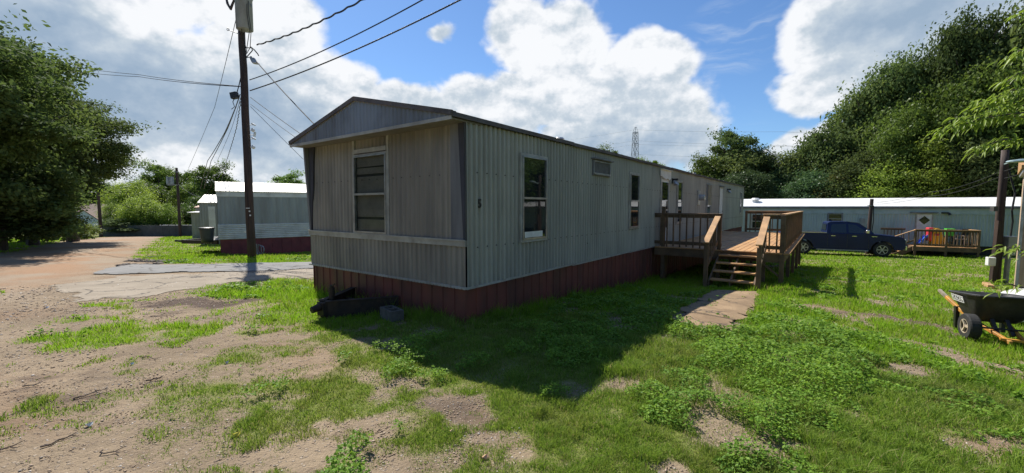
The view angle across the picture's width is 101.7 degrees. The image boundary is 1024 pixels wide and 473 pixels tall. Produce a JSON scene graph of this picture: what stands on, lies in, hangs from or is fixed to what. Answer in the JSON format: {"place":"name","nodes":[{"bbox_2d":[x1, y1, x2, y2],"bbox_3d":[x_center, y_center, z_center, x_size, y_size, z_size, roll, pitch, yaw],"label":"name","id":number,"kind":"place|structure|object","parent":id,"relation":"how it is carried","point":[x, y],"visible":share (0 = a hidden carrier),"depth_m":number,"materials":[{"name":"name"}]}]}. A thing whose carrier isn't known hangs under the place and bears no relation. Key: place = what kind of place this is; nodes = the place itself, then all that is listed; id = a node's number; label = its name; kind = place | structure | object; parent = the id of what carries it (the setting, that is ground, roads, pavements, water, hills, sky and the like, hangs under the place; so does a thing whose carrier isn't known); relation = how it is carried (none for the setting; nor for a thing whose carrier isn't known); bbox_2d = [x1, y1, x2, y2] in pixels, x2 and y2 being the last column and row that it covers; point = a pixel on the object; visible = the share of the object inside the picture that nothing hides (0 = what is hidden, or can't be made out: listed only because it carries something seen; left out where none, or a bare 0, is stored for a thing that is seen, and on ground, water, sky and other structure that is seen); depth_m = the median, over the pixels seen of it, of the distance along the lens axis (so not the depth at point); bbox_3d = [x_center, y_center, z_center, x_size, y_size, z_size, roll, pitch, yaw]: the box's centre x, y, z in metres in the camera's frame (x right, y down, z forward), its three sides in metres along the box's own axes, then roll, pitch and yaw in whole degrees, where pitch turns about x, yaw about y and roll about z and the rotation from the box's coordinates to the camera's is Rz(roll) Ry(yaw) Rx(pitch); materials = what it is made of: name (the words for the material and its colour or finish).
{"place":"outdoors","nodes":[
{"label":"outdoors","id":0,"kind":"place"},
{"bbox_2d":[115,255,172,266],"bbox_3d":[-13.902,0.901,15.982,1.527,0.382,6.270,-3,5,-39],"label":"rubble","id":1,"kind":"object","parent":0,"point":[159,261],"visible":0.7,"depth_m":15.25,"materials":[{"name":"concrete"}]},
{"bbox_2d":[0,232,1023,472],"bbox_3d":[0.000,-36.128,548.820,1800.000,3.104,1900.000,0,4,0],"label":"ground","id":2,"kind":"structure","parent":0,"point":[61,262],"depth_m":3.83,"materials":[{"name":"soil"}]},
{"bbox_2d":[9,171,87,242],"bbox_3d":[-26.013,-1.625,22.003,5.464,3.895,5.264,-1,4,-16],"label":"shrub","id":3,"kind":"object","parent":2,"relation":"on","point":[45,234],"visible":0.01,"depth_m":22.90,"materials":[{"name":"green plant"}]},
{"bbox_2d":[0,161,104,244],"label":"shrub","id":4,"kind":"object","parent":2,"relation":"on","point":[38,225],"visible":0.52,"depth_m":19.16,"materials":[{"name":"green plant"}]},
{"bbox_2d":[0,3,105,169],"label":"tree","id":5,"kind":"object","parent":2,"relation":"on","point":[14,68],"visible":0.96,"depth_m":16.36,"materials":[{"name":"green plant"}]},
{"bbox_2d":[40,431,77,447],"bbox_3d":[-3.195,1.436,2.947,0.039,0.022,0.197,2,4,24],"label":"stick","id":6,"kind":"object","parent":2,"relation":"on","point":[57,440],"visible":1,"depth_m":2.93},
{"bbox_2d":[2,31,116,244],"bbox_3d":[-26.509,-4.954,22.880,6.711,11.494,7.749,-1,4,-12],"label":"tree","id":7,"kind":"object","parent":2,"relation":"on","point":[83,165],"visible":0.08,"depth_m":23.73,"materials":[{"name":"green plant"}]},
{"bbox_2d":[0,171,122,243],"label":"shrub","id":8,"kind":"object","parent":2,"relation":"on","point":[44,213],"visible":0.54,"depth_m":19.79,"materials":[{"name":"green plant"}]},
{"bbox_2d":[0,35,126,250],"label":"tree","id":9,"kind":"object","parent":2,"relation":"on","point":[12,190],"visible":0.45,"depth_m":19.42,"materials":[{"name":"green plant"}]},
{"bbox_2d":[24,164,103,242],"bbox_3d":[-29.541,-3.256,25.155,6.711,7.906,7.749,-1,4,-18],"label":"tree","id":10,"kind":"object","parent":2,"relation":"on","point":[90,184],"depth_m":26.92,"materials":[{"name":"green plant"}]},
{"bbox_2d":[40,202,94,240],"bbox_3d":[-27.504,-1.072,25.031,3.111,2.730,3.229,-1,4,-10],"label":"shrub","id":11,"kind":"object","parent":2,"relation":"on","point":[83,221],"visible":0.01,"depth_m":25.80,"materials":[{"name":"green plant"}]},
{"bbox_2d":[61,223,99,239],"bbox_3d":[-32.414,-0.419,31.022,2.154,1.440,2.235,0,4,-2],"label":"bush","id":12,"kind":"object","parent":2,"relation":"on","point":[86,231],"visible":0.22,"depth_m":31.23,"materials":[{"name":"green plant"}]},
{"bbox_2d":[77,204,105,227],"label":"house","id":13,"kind":"structure","parent":2,"relation":"on","point":[90,212],"depth_m":59.64,"materials":[{"name":"blue paint"}]},
{"bbox_2d":[88,192,102,236],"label":"street lamp","id":14,"kind":"object","parent":2,"relation":"on","point":[99,212],"visible":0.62,"depth_m":42.85,"materials":[{"name":"metal"}]},
{"bbox_2d":[86,224,104,237],"bbox_3d":[-34.922,-0.471,34.023,2.732,1.326,2.632,-1,4,-18],"label":"bush","id":15,"kind":"object","parent":2,"relation":"on","point":[98,230],"visible":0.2,"depth_m":34.29,"materials":[{"name":"green plant"}]},
{"bbox_2d":[77,178,123,205],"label":"tree","id":16,"kind":"object","parent":2,"relation":"on","point":[94,198],"visible":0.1,"depth_m":74.50,"materials":[{"name":"green plant"}]},
{"bbox_2d":[65,97,162,241],"bbox_3d":[-28.519,-4.226,27.242,8.221,9.685,7.772,3,5,32],"label":"tree","id":17,"kind":"object","parent":2,"relation":"on","point":[109,163],"visible":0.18,"depth_m":27.20,"materials":[{"name":"green plant"}]},
{"bbox_2d":[96,201,132,223],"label":"bushy tree","id":18,"kind":"object","parent":2,"relation":"on","point":[105,214],"visible":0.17,"depth_m":47.95,"materials":[{"name":"green plant"}]},
{"bbox_2d":[92,177,162,215],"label":"tree","id":19,"kind":"object","parent":2,"relation":"on","point":[116,196],"visible":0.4,"depth_m":56.68,"materials":[{"name":"green plant"}]},
{"bbox_2d":[86,217,183,233],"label":"hedge","id":20,"kind":"object","parent":2,"relation":"on","point":[113,223],"visible":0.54,"depth_m":44.88,"materials":[{"name":"green plant"}]},
{"bbox_2d":[109,193,172,224],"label":"bushy tree","id":21,"kind":"object","parent":2,"relation":"on","point":[141,208],"visible":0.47,"depth_m":46.82,"materials":[{"name":"green plant"}]},
{"bbox_2d":[109,177,181,205],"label":"tree","id":22,"kind":"object","parent":2,"relation":"on","point":[163,194],"visible":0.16,"depth_m":61.92,"materials":[{"name":"green plant"}]},
{"bbox_2d":[103,225,191,236],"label":"boundary fence","id":23,"kind":"object","parent":2,"relation":"on","point":[159,230],"visible":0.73,"depth_m":45.04,"materials":[{"name":"white paint"}]},
{"bbox_2d":[134,157,182,204],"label":"tree","id":24,"kind":"object","parent":2,"relation":"on","point":[156,173],"visible":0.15,"depth_m":73.91,"materials":[{"name":"green plant"}]},
{"bbox_2d":[136,202,183,224],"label":"bushy tree","id":25,"kind":"object","parent":2,"relation":"on","point":[167,218],"visible":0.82,"depth_m":47.43,"materials":[{"name":"green plant"}]},
{"bbox_2d":[166,168,181,236],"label":"utility pole","id":26,"kind":"object","parent":2,"relation":"on","point":[169,180],"visible":0.94,"depth_m":44.22,"materials":[{"name":"wood"}]},
{"bbox_2d":[157,164,196,206],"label":"tree","id":27,"kind":"object","parent":2,"relation":"on","point":[171,186],"visible":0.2,"depth_m":72.29,"materials":[{"name":"green plant"}]},
{"bbox_2d":[168,204,190,224],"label":"tree","id":28,"kind":"object","parent":2,"relation":"on","point":[174,206],"visible":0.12,"depth_m":53.84,"materials":[{"name":"green plant"}]},
{"bbox_2d":[47,268,313,301],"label":"old concrete drive","id":29,"kind":"structure","parent":2,"relation":"on","point":[106,288],"depth_m":9.56,"materials":[{"name":"concrete"}]},
{"bbox_2d":[177,202,195,224],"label":"tree","id":30,"kind":"object","parent":2,"relation":"on","point":[190,206],"visible":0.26,"depth_m":54.70,"materials":[{"name":"green plant"}]},
{"bbox_2d":[169,178,208,206],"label":"tree","id":31,"kind":"object","parent":2,"relation":"on","point":[191,189],"visible":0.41,"depth_m":64.61,"materials":[{"name":"green plant"}]},
{"bbox_2d":[181,193,201,219],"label":"tree","id":32,"kind":"object","parent":2,"relation":"on","point":[195,200],"visible":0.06,"depth_m":57.28,"materials":[{"name":"green plant"}]},
{"bbox_2d":[187,211,200,238],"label":"shed","id":33,"kind":"structure","parent":2,"relation":"on","point":[195,218],"depth_m":34.10,"materials":[{"name":"grey"}]},
{"bbox_2d":[92,262,312,273],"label":"asphalt drive","id":34,"kind":"structure","parent":2,"relation":"on","point":[155,268],"depth_m":12.59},
{"bbox_2d":[198,227,214,242],"bbox_3d":[-14.368,-0.087,19.643,0.650,0.715,0.650,0,4,0],"label":"trash can","id":35,"kind":"object","parent":2,"relation":"on","point":[206,234],"visible":1,"depth_m":19.44,"materials":[{"name":"plastic"}]},
{"bbox_2d":[197,194,219,244],"bbox_3d":[-20.326,-1.154,28.910,1.513,3.487,3.760,-2,4,-24],"label":"mobile home","id":36,"kind":"object","parent":2,"relation":"on","point":[208,213],"visible":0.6,"depth_m":27.19,"materials":[{"name":"grey"}]},
{"bbox_2d":[208,206,215,235],"bbox_3d":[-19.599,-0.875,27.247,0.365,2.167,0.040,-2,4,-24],"label":"door","id":37,"kind":"structure","parent":36,"relation":"in","point":[211,209],"depth_m":27.21,"materials":[{"name":"white"}]},
{"bbox_2d":[182,158,240,196],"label":"tree","id":38,"kind":"object","parent":2,"relation":"on","point":[198,172],"visible":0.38,"depth_m":67.83,"materials":[{"name":"green plant"}]},
{"bbox_2d":[174,181,310,253],"bbox_3d":[-9.880,-1.083,25.919,17.415,4.170,3.880,-3,5,-35],"label":"mobile home","id":39,"kind":"object","parent":2,"relation":"on","point":[281,217],"visible":0.31,"depth_m":21.74,"materials":[{"name":"grey"}]},
{"bbox_2d":[226,0,258,257],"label":"utility pole","id":40,"kind":"object","parent":2,"relation":"on","point":[244,15],"visible":0.98,"depth_m":16.98,"materials":[{"name":"brown wood"}]},
{"bbox_2d":[72,66,235,85],"bbox_3d":[-36.598,-13.274,32.031,59.624,12.136,2.751,2,5,29],"label":"power cable","id":41,"kind":"object","parent":40,"relation":"attached to","point":[170,79],"visible":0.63,"depth_m":21.23,"materials":[{"name":"rubber"}]},
{"bbox_2d":[95,73,239,86],"bbox_3d":[-36.631,-12.935,32.057,59.681,11.489,2.755,2,5,29],"label":"power cable","id":42,"kind":"object","parent":40,"relation":"attached to","point":[172,81],"visible":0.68,"depth_m":21.19,"materials":[{"name":"rubber"}]},
{"bbox_2d":[188,21,235,168],"bbox_3d":[-22.590,-8.242,30.890,0.635,3.898,36.321,-3,5,-40],"label":"power cable","id":43,"kind":"object","parent":40,"relation":"attached to","point":[220,83],"visible":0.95,"depth_m":23.54,"materials":[{"name":"rubber"}]},
{"bbox_2d":[200,106,236,188],"bbox_3d":[-19.658,-4.854,27.525,0.352,2.545,26.690,-3,5,-39],"label":"power cable","id":44,"kind":"object","parent":40,"relation":"attached to","point":[219,141],"visible":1,"depth_m":24.75,"materials":[{"name":"rubber"}]},
{"bbox_2d":[204,94,240,187],"bbox_3d":[-19.402,-5.073,27.509,0.354,2.984,26.602,-3,5,-39],"label":"power cable","id":45,"kind":"object","parent":40,"relation":"attached to","point":[221,141],"visible":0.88,"depth_m":26.35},
{"bbox_2d":[221,98,240,181],"bbox_3d":[-18.625,-5.064,27.465,0.363,2.951,25.689,-3,5,-37],"label":"power cable","id":46,"kind":"object","parent":40,"relation":"attached to","point":[234,134],"visible":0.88,"depth_m":24.23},
{"bbox_2d":[256,61,313,123],"bbox_3d":[-5.394,-4.699,14.138,11.681,4.600,1.246,2,4,24],"label":"power cable","id":47,"kind":"object","parent":40,"relation":"attached to","point":[285,93],"visible":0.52,"depth_m":15.40,"materials":[{"name":"rubber"}]},
{"bbox_2d":[256,0,362,45],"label":"power cable","id":48,"kind":"object","parent":40,"relation":"attached to","point":[333,14],"visible":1,"depth_m":14.24,"materials":[{"name":"rubber"}]},
{"bbox_2d":[249,0,422,79],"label":"power cable","id":49,"kind":"object","parent":40,"relation":"attached to","point":[343,40],"visible":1,"depth_m":13.82,"materials":[{"name":"rubber"}]},
{"bbox_2d":[250,0,460,90],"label":"power cable","id":50,"kind":"object","parent":40,"relation":"attached to","point":[363,45],"visible":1,"depth_m":13.81,"materials":[{"name":"rubber"}]},
{"bbox_2d":[268,168,305,183],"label":"tree","id":51,"kind":"object","parent":2,"relation":"on","point":[287,178],"visible":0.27,"depth_m":70.89,"materials":[{"name":"green plant"}]},
{"bbox_2d":[380,305,403,321],"bbox_3d":[-1.766,1.155,6.122,0.200,0.200,0.400,-3,5,-39],"label":"concrete block","id":52,"kind":"object","parent":2,"relation":"on","point":[392,313],"depth_m":6.01,"materials":[{"name":"concrete"}]},
{"bbox_2d":[0,300,1023,472],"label":"grass","id":53,"kind":"structure","parent":2,"relation":"on","point":[878,458],"depth_m":3.44,"materials":[{"name":"plant"}]},
{"bbox_2d":[288,96,744,324],"bbox_3d":[4.628,-0.255,15.999,4.502,5.334,25.022,3,5,37],"label":"mobile home","id":54,"kind":"object","parent":2,"relation":"on","point":[455,213],"visible":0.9,"depth_m":6.91,"materials":[{"name":"grey"}]},
{"bbox_2d":[353,151,387,234],"bbox_3d":[-2.360,-0.704,6.923,0.940,1.350,0.071,3,5,37],"label":"window","id":55,"kind":"structure","parent":54,"relation":"in","point":[384,153],"depth_m":6.81,"materials":[{"name":"metal"}]},
{"bbox_2d":[519,152,547,242],"bbox_3d":[0.379,-0.633,6.919,0.062,1.430,0.800,3,5,37],"label":"window","id":56,"kind":"structure","parent":54,"relation":"in","point":[533,169],"depth_m":6.87,"materials":[{"name":"glass"}]},
{"bbox_2d":[591,157,613,176],"bbox_3d":[1.950,-1.468,8.930,0.100,0.350,0.960,3,5,37],"label":"window","id":57,"kind":"structure","parent":54,"relation":"in","point":[600,167],"depth_m":8.89,"materials":[{"name":"metal"}]},
{"bbox_2d":[628,172,639,228],"bbox_3d":[3.100,-0.901,10.537,0.062,1.410,0.690,3,5,37],"label":"window","id":58,"kind":"structure","parent":54,"relation":"in","point":[634,178],"depth_m":10.49,"materials":[{"name":"glass"}]},
{"bbox_2d":[661,179,669,240],"bbox_3d":[4.609,-0.758,12.533,0.094,1.910,0.740,3,5,37],"label":"door","id":59,"kind":"structure","parent":54,"relation":"in","point":[665,183],"depth_m":12.51,"materials":[{"name":"white paint"}]},
{"bbox_2d":[675,180,682,223],"bbox_3d":[5.554,-1.134,13.801,0.062,1.410,0.630,3,5,37],"label":"window","id":60,"kind":"structure","parent":54,"relation":"in","point":[679,188],"depth_m":13.75,"materials":[{"name":"glass"}]},
{"bbox_2d":[705,184,711,219],"bbox_3d":[8.121,-1.415,17.189,0.090,1.490,0.710,3,5,37],"label":"window","id":61,"kind":"structure","parent":54,"relation":"in","point":[708,186],"depth_m":17.03,"materials":[{"name":"glass"}]},
{"bbox_2d":[719,188,722,212],"bbox_3d":[9.687,-1.255,19.300,0.076,1.940,0.750,3,5,37],"label":"door","id":62,"kind":"structure","parent":54,"relation":"in","point":[721,190],"depth_m":19.31,"materials":[{"name":"white paint"}]},
{"bbox_2d":[26,254,1023,472],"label":"weeds","id":63,"kind":"object","parent":2,"relation":"on","point":[759,419],"visible":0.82,"depth_m":4.36,"materials":[{"name":"green plant"}]},
{"bbox_2d":[596,141,618,152],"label":"tree","id":64,"kind":"object","parent":2,"relation":"on","point":[607,147],"visible":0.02,"depth_m":60.11,"materials":[{"name":"green plant"}]},
{"bbox_2d":[631,127,638,157],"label":"transmission tower","id":65,"kind":"structure","parent":2,"relation":"on","point":[634,143],"depth_m":206.78,"materials":[{"name":"metal"}]},
{"bbox_2d":[683,150,730,179],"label":"tree","id":66,"kind":"object","parent":2,"relation":"on","point":[707,168],"visible":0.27,"depth_m":42.80,"materials":[{"name":"green plant"}]},
{"bbox_2d":[673,290,760,329],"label":"concrete path","id":67,"kind":"structure","parent":2,"relation":"on","point":[732,303],"depth_m":6.97,"materials":[{"name":"concrete"}]},
{"bbox_2d":[654,206,804,289],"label":"wooden deck","id":68,"kind":"structure","parent":2,"relation":"on","point":[762,247],"depth_m":11.06,"materials":[{"name":"wood"}]},
{"bbox_2d":[700,125,766,178],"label":"tree","id":69,"kind":"object","parent":2,"relation":"on","point":[730,138],"visible":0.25,"depth_m":43.72,"materials":[{"name":"green plant"}]},
{"bbox_2d":[693,143,779,193],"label":"tree","id":70,"kind":"object","parent":2,"relation":"on","point":[743,163],"visible":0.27,"depth_m":41.55,"materials":[{"name":"green plant"}]},
{"bbox_2d":[718,167,785,198],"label":"tree","id":71,"kind":"object","parent":2,"relation":"on","point":[747,181],"visible":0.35,"depth_m":38.08,"materials":[{"name":"green plant"}]},
{"bbox_2d":[747,142,784,189],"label":"tree","id":72,"kind":"object","parent":2,"relation":"on","point":[764,167],"visible":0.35,"depth_m":41.44,"materials":[{"name":"green plant"}]},
{"bbox_2d":[763,161,801,198],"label":"tree","id":73,"kind":"object","parent":2,"relation":"on","point":[781,179],"visible":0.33,"depth_m":39.95,"materials":[{"name":"green plant"}]},
{"bbox_2d":[769,144,829,198],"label":"tree","id":74,"kind":"object","parent":2,"relation":"on","point":[788,160],"visible":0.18,"depth_m":40.10,"materials":[{"name":"green plant"}]},
{"bbox_2d":[770,164,843,198],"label":"tree","id":75,"kind":"object","parent":2,"relation":"on","point":[795,190],"visible":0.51,"depth_m":36.28,"materials":[{"name":"green plant"}]},
{"bbox_2d":[787,114,867,178],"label":"tree","id":76,"kind":"object","parent":2,"relation":"on","point":[813,142],"visible":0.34,"depth_m":38.53,"materials":[{"name":"green plant"}]},
{"bbox_2d":[808,168,868,198],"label":"tree","id":77,"kind":"object","parent":2,"relation":"on","point":[824,193],"visible":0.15,"depth_m":34.83,"materials":[{"name":"green plant"}]},
{"bbox_2d":[778,221,906,256],"bbox_3d":[19.479,0.067,25.002,6.000,1.980,2.110,2,5,28],"label":"pickup truck","id":78,"kind":"object","parent":2,"relation":"on","point":[843,235],"visible":0.77,"depth_m":24.13,"materials":[{"name":"blue paint"}]},
{"bbox_2d":[812,140,905,197],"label":"tree","id":79,"kind":"object","parent":2,"relation":"on","point":[856,165],"visible":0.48,"depth_m":33.97,"materials":[{"name":"green plant"}]},
{"bbox_2d":[816,61,912,168],"bbox_3d":[32.831,-7.400,39.247,7.965,15.802,10.287,-1,4,-9],"label":"tree","id":80,"kind":"object","parent":2,"relation":"on","point":[848,109],"visible":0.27,"depth_m":37.35,"materials":[{"name":"green plant"}]},
{"bbox_2d":[865,199,873,253],"bbox_3d":[21.980,-0.507,25.629,0.415,3.595,0.209,0,4,0],"label":"service post","id":81,"kind":"object","parent":2,"relation":"on","point":[870,214],"visible":0.69,"depth_m":25.51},
{"bbox_2d":[742,197,1020,255],"bbox_3d":[25.801,-0.522,28.498,44.200,4.330,4.515,2,5,28],"label":"mobile home","id":82,"kind":"object","parent":2,"relation":"on","point":[961,213],"visible":0.31,"depth_m":26.68,"materials":[{"name":"green"}]},
{"bbox_2d":[751,214,762,227],"bbox_3d":[17.880,-1.108,30.238,0.900,1.100,0.062,2,5,28],"label":"window","id":83,"kind":"structure","parent":82,"relation":"in","point":[758,216],"depth_m":30.28,"materials":[{"name":"glass"}]},
{"bbox_2d":[827,213,842,220],"bbox_3d":[21.829,-1.193,28.163,0.841,0.796,0.062,2,5,28],"label":"window","id":84,"kind":"structure","parent":82,"relation":"in","point":[830,216],"depth_m":28.15,"materials":[{"name":"glass"}]},
{"bbox_2d":[916,214,931,243],"bbox_3d":[25.814,-0.450,26.150,0.699,1.880,0.031,2,5,28],"label":"door","id":85,"kind":"structure","parent":82,"relation":"in","point":[923,220],"depth_m":26.14,"materials":[{"name":"white paint"}]},
{"bbox_2d":[833,50,932,154],"bbox_3d":[34.207,-7.902,36.861,8.613,17.063,8.879,0,4,7],"label":"tree","id":86,"kind":"object","parent":2,"relation":"on","point":[885,71],"visible":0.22,"depth_m":35.72,"materials":[{"name":"green plant"}]},
{"bbox_2d":[835,149,931,197],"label":"tree","id":87,"kind":"object","parent":2,"relation":"on","point":[888,189],"visible":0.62,"depth_m":31.55,"materials":[{"name":"green plant"}]},
{"bbox_2d":[849,92,953,175],"bbox_3d":[31.930,-5.115,33.759,7.051,11.958,6.840,1,4,16],"label":"tree","id":88,"kind":"object","parent":2,"relation":"on","point":[903,132],"visible":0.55,"depth_m":32.33,"materials":[{"name":"green plant"}]},
{"bbox_2d":[869,38,949,131],"bbox_3d":[35.432,-8.200,36.799,7.798,17.575,7.908,1,4,15],"label":"tree","id":89,"kind":"object","parent":2,"relation":"on","point":[922,67],"visible":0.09,"depth_m":35.09,"materials":[{"name":"green plant"}]},
{"bbox_2d":[881,228,981,256],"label":"deck","id":90,"kind":"structure","parent":2,"relation":"on","point":[945,247],"depth_m":24.45,"materials":[{"name":"wood"}]},
{"bbox_2d":[918,227,944,245],"bbox_3d":[25.439,0.007,25.234,1.405,1.100,0.548,2,5,28],"label":"toy slide","id":91,"kind":"object","parent":90,"relation":"on","point":[930,238],"visible":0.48,"depth_m":25.03,"materials":[{"name":"plastic"}]},
{"bbox_2d":[884,131,982,197],"bbox_3d":[31.725,-3.500,32.278,5.753,8.909,7.430,1,4,7],"label":"tree","id":92,"kind":"object","parent":2,"relation":"on","point":[940,180],"visible":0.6,"depth_m":30.28,"materials":[{"name":"green plant"}]},
{"bbox_2d":[911,24,976,117],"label":"tree","id":93,"kind":"object","parent":2,"relation":"on","point":[948,72],"visible":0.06,"depth_m":32.87,"materials":[{"name":"green plant"}]},
{"bbox_2d":[875,63,1023,183],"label":"tree","id":94,"kind":"object","parent":2,"relation":"on","point":[950,108],"visible":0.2,"depth_m":30.92,"materials":[{"name":"green plant"}]},
{"bbox_2d":[906,0,1023,113],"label":"tree","id":95,"kind":"object","parent":2,"relation":"on","point":[950,34],"visible":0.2,"depth_m":32.42,"materials":[{"name":"green plant"}]},
{"bbox_2d":[910,130,1022,197],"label":"tree","id":96,"kind":"object","parent":2,"relation":"on","point":[975,159],"visible":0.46,"depth_m":29.09,"materials":[{"name":"green plant"}]},
{"bbox_2d":[925,10,1023,298],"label":"peach tree","id":97,"kind":"object","parent":2,"relation":"on","point":[1001,113],"visible":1,"depth_m":5.00,"materials":[{"name":"green plant"}]},
{"bbox_2d":[931,56,1023,196],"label":"tree","id":98,"kind":"object","parent":2,"relation":"on","point":[1003,128],"visible":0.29,"depth_m":29.82,"materials":[{"name":"green plant"}]},
{"bbox_2d":[935,0,1023,130],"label":"tree","id":99,"kind":"object","parent":2,"relation":"on","point":[1016,25],"visible":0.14,"depth_m":31.46,"materials":[{"name":"green plant"}]},
{"bbox_2d":[938,289,1023,344],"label":"wheelbarrow","id":100,"kind":"object","parent":2,"relation":"on","point":[1005,311],"visible":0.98,"depth_m":6.20,"materials":[{"name":"black plastic"}]},
{"bbox_2d":[955,128,1023,196],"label":"tree","id":101,"kind":"object","parent":2,"relation":"on","point":[1019,183],"visible":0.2,"depth_m":28.56,"materials":[{"name":"green plant"}]},
{"bbox_2d":[971,16,1023,139],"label":"tree","id":102,"kind":"object","parent":2,"relation":"on","point":[1018,40],"visible":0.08,"depth_m":29.99,"materials":[{"name":"green plant"}]},
{"bbox_2d":[985,150,1023,282],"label":"utility pole","id":103,"kind":"object","parent":2,"relation":"on","point":[994,262],"visible":0.86,"depth_m":11.89,"materials":[{"name":"brown wood"}]},
{"bbox_2d":[1001,288,1023,321],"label":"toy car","id":104,"kind":"object","parent":2,"relation":"on","point":[1021,292],"visible":0.05,"depth_m":8.07,"materials":[{"name":"white plastic"}]},
{"bbox_2d":[1013,162,1023,288],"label":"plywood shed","id":105,"kind":"structure","parent":2,"relation":"on","point":[1019,273],"depth_m":9.02,"materials":[{"name":"wood"}]},
{"bbox_2d":[0,236,1023,397],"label":"lawn grass","id":106,"kind":"structure","parent":0,"point":[673,284],"depth_m":7.84,"materials":[{"name":"plant"}]},
{"bbox_2d":[0,0,1023,187],"label":"sky","id":107,"kind":"structure","parent":0,"point":[769,70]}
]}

